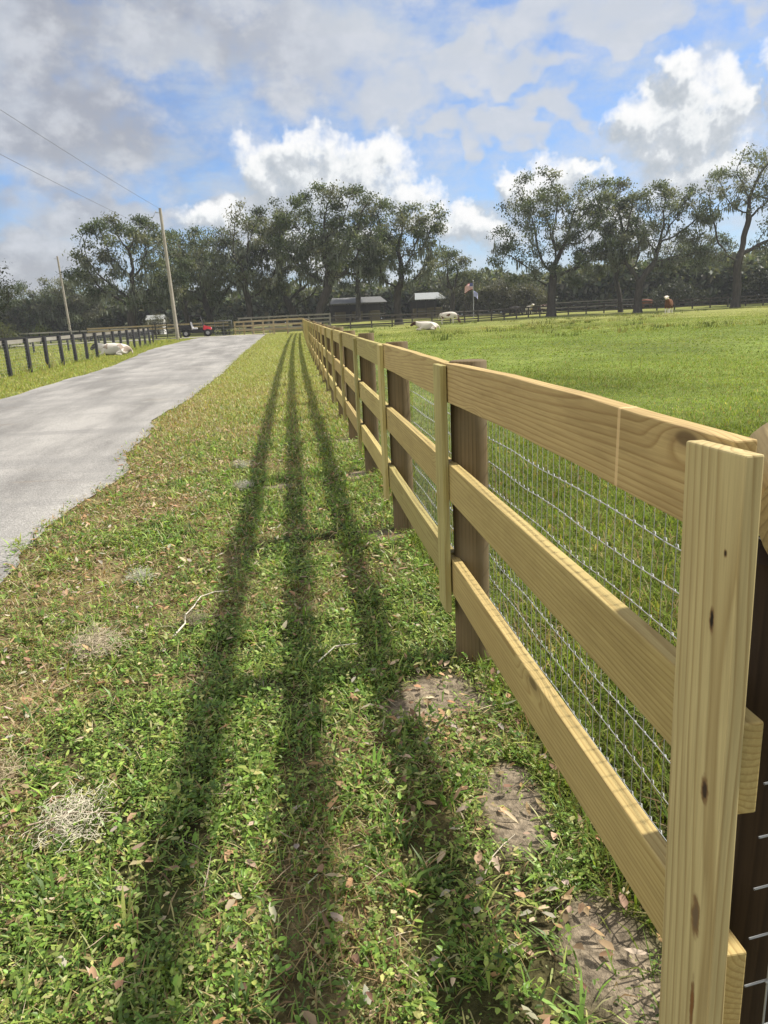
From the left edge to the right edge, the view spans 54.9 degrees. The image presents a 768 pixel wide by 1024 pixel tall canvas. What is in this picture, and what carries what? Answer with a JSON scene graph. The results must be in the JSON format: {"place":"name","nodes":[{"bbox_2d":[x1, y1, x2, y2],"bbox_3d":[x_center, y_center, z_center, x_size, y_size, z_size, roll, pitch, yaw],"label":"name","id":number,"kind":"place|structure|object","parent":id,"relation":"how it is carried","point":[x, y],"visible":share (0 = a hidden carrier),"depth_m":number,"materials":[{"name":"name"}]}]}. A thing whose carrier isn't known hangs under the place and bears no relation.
{"place":"outdoors","nodes":[
{"label":"outdoors","id":0,"kind":"place"},
{"bbox_2d":[0,337,194,398],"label":"paddock grass","id":1,"kind":"structure","parent":0,"point":[20,371],"depth_m":29.31,"materials":[{"name":"green plant"}]},
{"bbox_2d":[0,334,264,581],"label":"road","id":2,"kind":"structure","parent":0,"point":[62,442],"depth_m":11.35,"materials":[{"name":"concrete"}]},
{"bbox_2d":[0,331,660,1023],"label":"verge grass","id":3,"kind":"structure","parent":0,"point":[32,901],"depth_m":2.53,"materials":[{"name":"green plant"}]},
{"bbox_2d":[0,734,47,795],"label":"moss clump","id":4,"kind":"object","parent":3,"relation":"on","point":[7,767],"visible":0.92,"depth_m":2.51,"materials":[{"name":"grey plant"}]},
{"bbox_2d":[0,773,122,873],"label":"moss clump","id":5,"kind":"object","parent":3,"relation":"on","point":[66,818],"visible":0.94,"depth_m":2.23,"materials":[{"name":"beige plant"}]},
{"bbox_2d":[28,811,119,825],"bbox_3d":[-0.936,0.921,2.239,0.262,0.013,0.033,-6,15,-11],"label":"twig","id":6,"kind":"object","parent":5,"relation":"in","point":[35,823],"visible":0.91,"depth_m":2.23,"materials":[{"name":"beige wood"}]},
{"bbox_2d":[58,614,145,670],"bbox_3d":[-1.313,0.572,3.447,0.388,0.116,0.572,-4,15,-6],"label":"moss clump","id":7,"kind":"object","parent":3,"relation":"on","point":[95,641],"visible":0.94,"depth_m":3.42,"materials":[{"name":"grey plant"}]},
{"bbox_2d":[123,565,158,582],"bbox_3d":[-1.444,0.370,4.380,0.266,0.061,0.196,9,19,38],"label":"moss clump","id":8,"kind":"object","parent":3,"relation":"on","point":[138,574],"visible":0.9,"depth_m":4.37,"materials":[{"name":"grey plant"}]},
{"bbox_2d":[163,605,225,628],"bbox_3d":[-0.946,0.520,3.710,0.329,0.074,0.217,-4,15,-6],"label":"moss clump","id":9,"kind":"object","parent":3,"relation":"on","point":[194,619],"visible":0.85,"depth_m":3.70,"materials":[{"name":"grey plant"}]},
{"bbox_2d":[226,478,255,490],"bbox_3d":[-1.264,-0.251,6.576,0.299,0.085,0.305,-4,15,-6],"label":"moss clump","id":10,"kind":"object","parent":3,"relation":"on","point":[244,483],"visible":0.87,"depth_m":6.57,"materials":[{"name":"grey plant"}]},
{"bbox_2d":[318,643,356,661],"bbox_3d":[-0.218,0.615,3.281,0.224,0.020,0.048,-16,20,-41],"label":"twig","id":11,"kind":"object","parent":3,"relation":"on","point":[334,647],"visible":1,"depth_m":3.30,"materials":[{"name":"grey wood"}]},
{"bbox_2d":[0,301,767,1023],"bbox_3d":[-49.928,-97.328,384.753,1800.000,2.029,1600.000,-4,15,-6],"label":"ground","id":12,"kind":"structure","parent":0,"point":[590,959],"depth_m":2.65,"materials":[{"name":"green plant"}]},
{"bbox_2d":[0,261,27,345],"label":"oak tree","id":13,"kind":"object","parent":12,"relation":"on","point":[4,288],"visible":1,"depth_m":59.83,"materials":[{"name":"green plant"}]},
{"bbox_2d":[0,318,33,349],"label":"shrub","id":14,"kind":"object","parent":12,"relation":"on","point":[3,335],"visible":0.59,"depth_m":57.20,"materials":[{"name":"green plant"}]},
{"bbox_2d":[0,279,78,334],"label":"oak tree","id":15,"kind":"object","parent":12,"relation":"on","point":[39,315],"visible":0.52,"depth_m":111.82,"materials":[{"name":"green plant"}]},
{"bbox_2d":[29,323,61,343],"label":"shrub","id":16,"kind":"object","parent":12,"relation":"on","point":[42,330],"visible":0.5,"depth_m":83.27,"materials":[{"name":"green plant"}]},
{"bbox_2d":[56,256,71,333],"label":"utility pole","id":17,"kind":"object","parent":12,"relation":"on","point":[66,308],"visible":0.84,"depth_m":102.91,"materials":[{"name":"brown wood"}]},
{"bbox_2d":[7,328,129,343],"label":"paddock fence","id":18,"kind":"object","parent":12,"relation":"on","point":[59,332],"visible":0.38,"depth_m":79.58,"materials":[{"name":"black paint"}]},
{"bbox_2d":[0,328,150,376],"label":"paddock fence","id":19,"kind":"object","parent":12,"relation":"on","point":[25,341],"visible":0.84,"depth_m":29.75,"materials":[{"name":"black paint"}]},
{"bbox_2d":[35,274,118,339],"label":"oak tree","id":20,"kind":"object","parent":12,"relation":"on","point":[74,314],"visible":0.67,"depth_m":111.29,"materials":[{"name":"green plant"}]},
{"bbox_2d":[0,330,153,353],"bbox_3d":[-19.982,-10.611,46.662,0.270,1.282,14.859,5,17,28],"label":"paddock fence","id":21,"kind":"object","parent":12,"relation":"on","point":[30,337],"visible":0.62,"depth_m":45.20,"materials":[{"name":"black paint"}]},
{"bbox_2d":[66,315,114,341],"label":"shrub","id":22,"kind":"object","parent":12,"relation":"on","point":[84,325],"visible":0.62,"depth_m":81.91,"materials":[{"name":"green plant"}]},
{"bbox_2d":[90,343,132,354],"bbox_3d":[-13.551,-8.104,36.745,2.131,0.645,1.037,-4,15,-4],"label":"cow","id":23,"kind":"object","parent":12,"relation":"on","point":[114,349],"visible":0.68,"depth_m":36.50},
{"bbox_2d":[58,211,202,338],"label":"oak tree","id":24,"kind":"object","parent":12,"relation":"on","point":[137,292],"visible":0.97,"depth_m":83.74,"materials":[{"name":"green plant"}]},
{"bbox_2d":[10,334,259,346],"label":"sandy lane","id":25,"kind":"structure","parent":12,"relation":"on","point":[151,339],"depth_m":67.20,"materials":[{"name":"beige sand"}]},
{"bbox_2d":[152,322,181,338],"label":"pipe gate","id":26,"kind":"structure","parent":25,"relation":"on","point":[166,330],"depth_m":66.13,"materials":[{"name":"grey metal"}]},
{"bbox_2d":[179,315,211,336],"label":"utility buggy","id":27,"kind":"object","parent":25,"relation":"on","point":[205,330],"visible":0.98,"depth_m":69.18,"materials":[{"name":"red plastic"}]},
{"bbox_2d":[145,315,166,334],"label":"white shed","id":28,"kind":"structure","parent":12,"relation":"on","point":[152,316],"depth_m":116.82,"materials":[{"name":"white metal"}]},
{"bbox_2d":[142,314,172,334],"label":"shrub","id":29,"kind":"object","parent":12,"relation":"on","point":[157,320],"visible":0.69,"depth_m":111.69,"materials":[{"name":"green plant"}]},
{"bbox_2d":[86,321,229,341],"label":"paddock fence","id":30,"kind":"object","parent":12,"relation":"on","point":[110,328],"visible":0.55,"depth_m":75.75,"materials":[{"name":"brown wood"}]},
{"bbox_2d":[155,208,179,339],"bbox_3d":[-17.482,-18.953,59.780,0.801,10.506,0.310,-4,15,-6],"label":"utility pole","id":31,"kind":"object","parent":12,"relation":"on","point":[169,280],"visible":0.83,"depth_m":59.70,"materials":[{"name":"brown wood"}]},
{"bbox_2d":[1,110,159,208],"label":"overhead cable","id":32,"kind":"object","parent":31,"relation":"attached to","point":[68,153],"visible":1,"depth_m":37.81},
{"bbox_2d":[0,154,162,234],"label":"overhead cable","id":33,"kind":"object","parent":31,"relation":"attached to","point":[80,195],"visible":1,"depth_m":35.79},
{"bbox_2d":[142,228,227,329],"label":"oak tree","id":34,"kind":"object","parent":12,"relation":"on","point":[183,305],"visible":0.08,"depth_m":101.94,"materials":[{"name":"green plant"}]},
{"bbox_2d":[172,590,228,637],"bbox_3d":[-0.980,0.509,3.790,0.118,0.033,0.569,2,15,16],"label":"twig","id":35,"kind":"object","parent":12,"relation":"on","point":[180,628],"visible":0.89,"depth_m":3.79,"materials":[{"name":"grey wood"}]},
{"bbox_2d":[147,224,255,332],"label":"oak tree","id":36,"kind":"object","parent":12,"relation":"on","point":[214,299],"visible":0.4,"depth_m":94.43,"materials":[{"name":"green plant"}]},
{"bbox_2d":[214,320,232,334],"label":"pipe gate","id":37,"kind":"structure","parent":12,"relation":"on","point":[223,326],"depth_m":73.88,"materials":[{"name":"grey metal"}]},
{"bbox_2d":[203,309,245,335],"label":"shrub","id":38,"kind":"object","parent":12,"relation":"on","point":[224,331],"visible":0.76,"depth_m":76.39,"materials":[{"name":"green plant"}]},
{"bbox_2d":[187,197,292,331],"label":"oak tree","id":39,"kind":"object","parent":12,"relation":"on","point":[207,275],"visible":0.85,"depth_m":89.81,"materials":[{"name":"green plant"}]},
{"bbox_2d":[225,459,254,469],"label":"moss clump","id":40,"kind":"object","parent":12,"relation":"on","point":[243,463],"visible":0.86,"depth_m":7.52,"materials":[{"name":"grey plant"}]},
{"bbox_2d":[233,318,302,334],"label":"corral fence","id":41,"kind":"object","parent":12,"relation":"on","point":[262,325],"visible":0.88,"depth_m":68.02,"materials":[{"name":"brown wood"}]},
{"bbox_2d":[238,313,330,333],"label":"corral fence","id":42,"kind":"object","parent":12,"relation":"on","point":[287,316],"visible":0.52,"depth_m":77.19,"materials":[{"name":"brown wood"}]},
{"bbox_2d":[230,196,347,325],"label":"oak tree","id":43,"kind":"object","parent":12,"relation":"on","point":[284,291],"visible":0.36,"depth_m":93.25,"materials":[{"name":"green plant"}]},
{"bbox_2d":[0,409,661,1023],"bbox_3d":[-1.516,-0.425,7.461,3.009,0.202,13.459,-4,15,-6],"label":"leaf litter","id":44,"kind":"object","parent":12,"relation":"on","point":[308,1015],"visible":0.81,"depth_m":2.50,"materials":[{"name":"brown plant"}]},
{"bbox_2d":[259,178,402,323],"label":"oak tree","id":45,"kind":"object","parent":12,"relation":"on","point":[369,263],"visible":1,"depth_m":85.76,"materials":[{"name":"green plant"}]},
{"bbox_2d":[328,296,386,320],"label":"pole barn","id":46,"kind":"structure","parent":12,"relation":"on","point":[342,307],"depth_m":115.52,"materials":[{"name":"grey metal"}]},
{"bbox_2d":[320,215,406,321],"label":"oak tree","id":47,"kind":"object","parent":12,"relation":"on","point":[358,284],"visible":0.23,"depth_m":110.94,"materials":[{"name":"green plant"}]},
{"bbox_2d":[0,248,767,340],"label":"wood","id":48,"kind":"object","parent":12,"relation":"on","point":[717,281],"visible":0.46,"depth_m":119.83,"materials":[{"name":"green plant"}]},
{"bbox_2d":[353,195,451,324],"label":"oak tree","id":49,"kind":"object","parent":12,"relation":"on","point":[420,222],"visible":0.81,"depth_m":89.76,"materials":[{"name":"green plant"}]},
{"bbox_2d":[410,321,439,329],"bbox_3d":[3.173,-14.396,57.063,2.279,0.690,1.109,-5,15,-8],"label":"cow","id":50,"kind":"object","parent":12,"relation":"on","point":[426,325],"visible":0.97,"depth_m":56.81},
{"bbox_2d":[408,292,444,316],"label":"pole barn","id":51,"kind":"structure","parent":12,"relation":"on","point":[423,302],"depth_m":118.61,"materials":[{"name":"metal"}]},
{"bbox_2d":[439,312,460,324],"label":"cow","id":52,"kind":"object","parent":12,"relation":"on","point":[447,315],"visible":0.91,"depth_m":79.03},
{"bbox_2d":[417,244,487,317],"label":"oak tree","id":53,"kind":"object","parent":12,"relation":"on","point":[465,276],"visible":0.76,"depth_m":108.10,"materials":[{"name":"green plant"}]},
{"bbox_2d":[465,280,477,317],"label":"flagpole","id":54,"kind":"object","parent":12,"relation":"on","point":[470,286],"visible":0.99,"depth_m":101.90,"materials":[{"name":"metal"}]},
{"bbox_2d":[434,275,509,315],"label":"shrub","id":55,"kind":"object","parent":12,"relation":"on","point":[448,301],"visible":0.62,"depth_m":114.22,"materials":[{"name":"green plant"}]},
{"bbox_2d":[484,834,514,873],"bbox_3d":[0.313,0.933,2.023,0.012,0.014,0.199,7,17,33],"label":"twig","id":56,"kind":"object","parent":12,"relation":"on","point":[495,853],"visible":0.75,"depth_m":2.02,"materials":[{"name":"beige wood"}]},
{"bbox_2d":[471,276,537,315],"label":"shrub","id":57,"kind":"object","parent":12,"relation":"on","point":[498,290],"visible":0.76,"depth_m":111.18,"materials":[{"name":"green plant"}]},
{"bbox_2d":[525,304,533,313],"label":"cow","id":58,"kind":"object","parent":12,"relation":"on","point":[532,305],"visible":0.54,"depth_m":107.08},
{"bbox_2d":[506,281,559,314],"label":"shrub","id":59,"kind":"object","parent":12,"relation":"on","point":[540,294],"visible":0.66,"depth_m":110.24,"materials":[{"name":"green plant"}]},
{"bbox_2d":[303,318,767,1023],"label":"board fence","id":60,"kind":"object","parent":12,"relation":"on","point":[697,878],"visible":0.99,"depth_m":1.39,"materials":[{"name":"brown wood"}]},
{"bbox_2d":[328,295,767,328],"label":"pasture fence","id":61,"kind":"object","parent":12,"relation":"on","point":[540,310],"visible":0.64,"depth_m":94.22,"materials":[{"name":"brown wood"}]},
{"bbox_2d":[343,304,767,580],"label":"pasture weeds","id":62,"kind":"object","parent":12,"relation":"on","point":[570,322],"visible":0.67,"depth_m":45.51,"materials":[{"name":"green plant"}]},
{"bbox_2d":[484,162,634,316],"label":"oak tree","id":63,"kind":"object","parent":12,"relation":"on","point":[579,257],"visible":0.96,"depth_m":91.46,"materials":[{"name":"green plant"}]},
{"bbox_2d":[590,174,658,311],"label":"oak tree","id":64,"kind":"object","parent":12,"relation":"on","point":[621,184],"visible":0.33,"depth_m":95.86,"materials":[{"name":"green plant"}]},
{"bbox_2d":[511,293,758,314],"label":"pasture fence","id":65,"kind":"object","parent":12,"relation":"on","point":[570,302],"visible":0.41,"depth_m":116.18,"materials":[{"name":"brown wood"}]},
{"bbox_2d":[588,178,724,312],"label":"oak tree","id":66,"kind":"object","parent":12,"relation":"on","point":[624,237],"visible":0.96,"depth_m":91.72,"materials":[{"name":"green plant"}]},
{"bbox_2d":[664,296,672,312],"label":"cow","id":67,"kind":"object","parent":12,"relation":"on","point":[668,303],"visible":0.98,"depth_m":76.80},
{"bbox_2d":[643,276,710,307],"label":"shrub","id":68,"kind":"object","parent":12,"relation":"on","point":[676,292],"visible":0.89,"depth_m":110.74,"materials":[{"name":"green plant"}]},
{"bbox_2d":[659,231,738,298],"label":"oak tree","id":69,"kind":"object","parent":12,"relation":"on","point":[726,241],"visible":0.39,"depth_m":117.65,"materials":[{"name":"green plant"}]},
{"bbox_2d":[680,142,767,307],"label":"oak tree","id":70,"kind":"object","parent":12,"relation":"on","point":[738,264],"visible":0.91,"depth_m":92.14,"materials":[{"name":"green plant"}]},
{"bbox_2d":[740,268,767,302],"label":"shrub","id":71,"kind":"object","parent":12,"relation":"on","point":[762,287],"visible":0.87,"depth_m":108.57,"materials":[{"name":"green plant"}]},
{"bbox_2d":[0,0,767,322],"label":"sky","id":72,"kind":"structure","parent":0,"point":[191,107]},
{"bbox_2d":[508,306,522,314],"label":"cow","id":73,"kind":"object","parent":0,"point":[510,310],"visible":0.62,"depth_m":105.08},
{"bbox_2d":[330,308,767,987],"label":"pasture grass","id":74,"kind":"structure","parent":0,"point":[574,476],"depth_m":5.05,"materials":[{"name":"green plant"}]},
{"bbox_2d":[642,299,651,307],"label":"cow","id":75,"kind":"object","parent":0,"point":[646,302],"visible":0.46,"depth_m":109.20}
]}

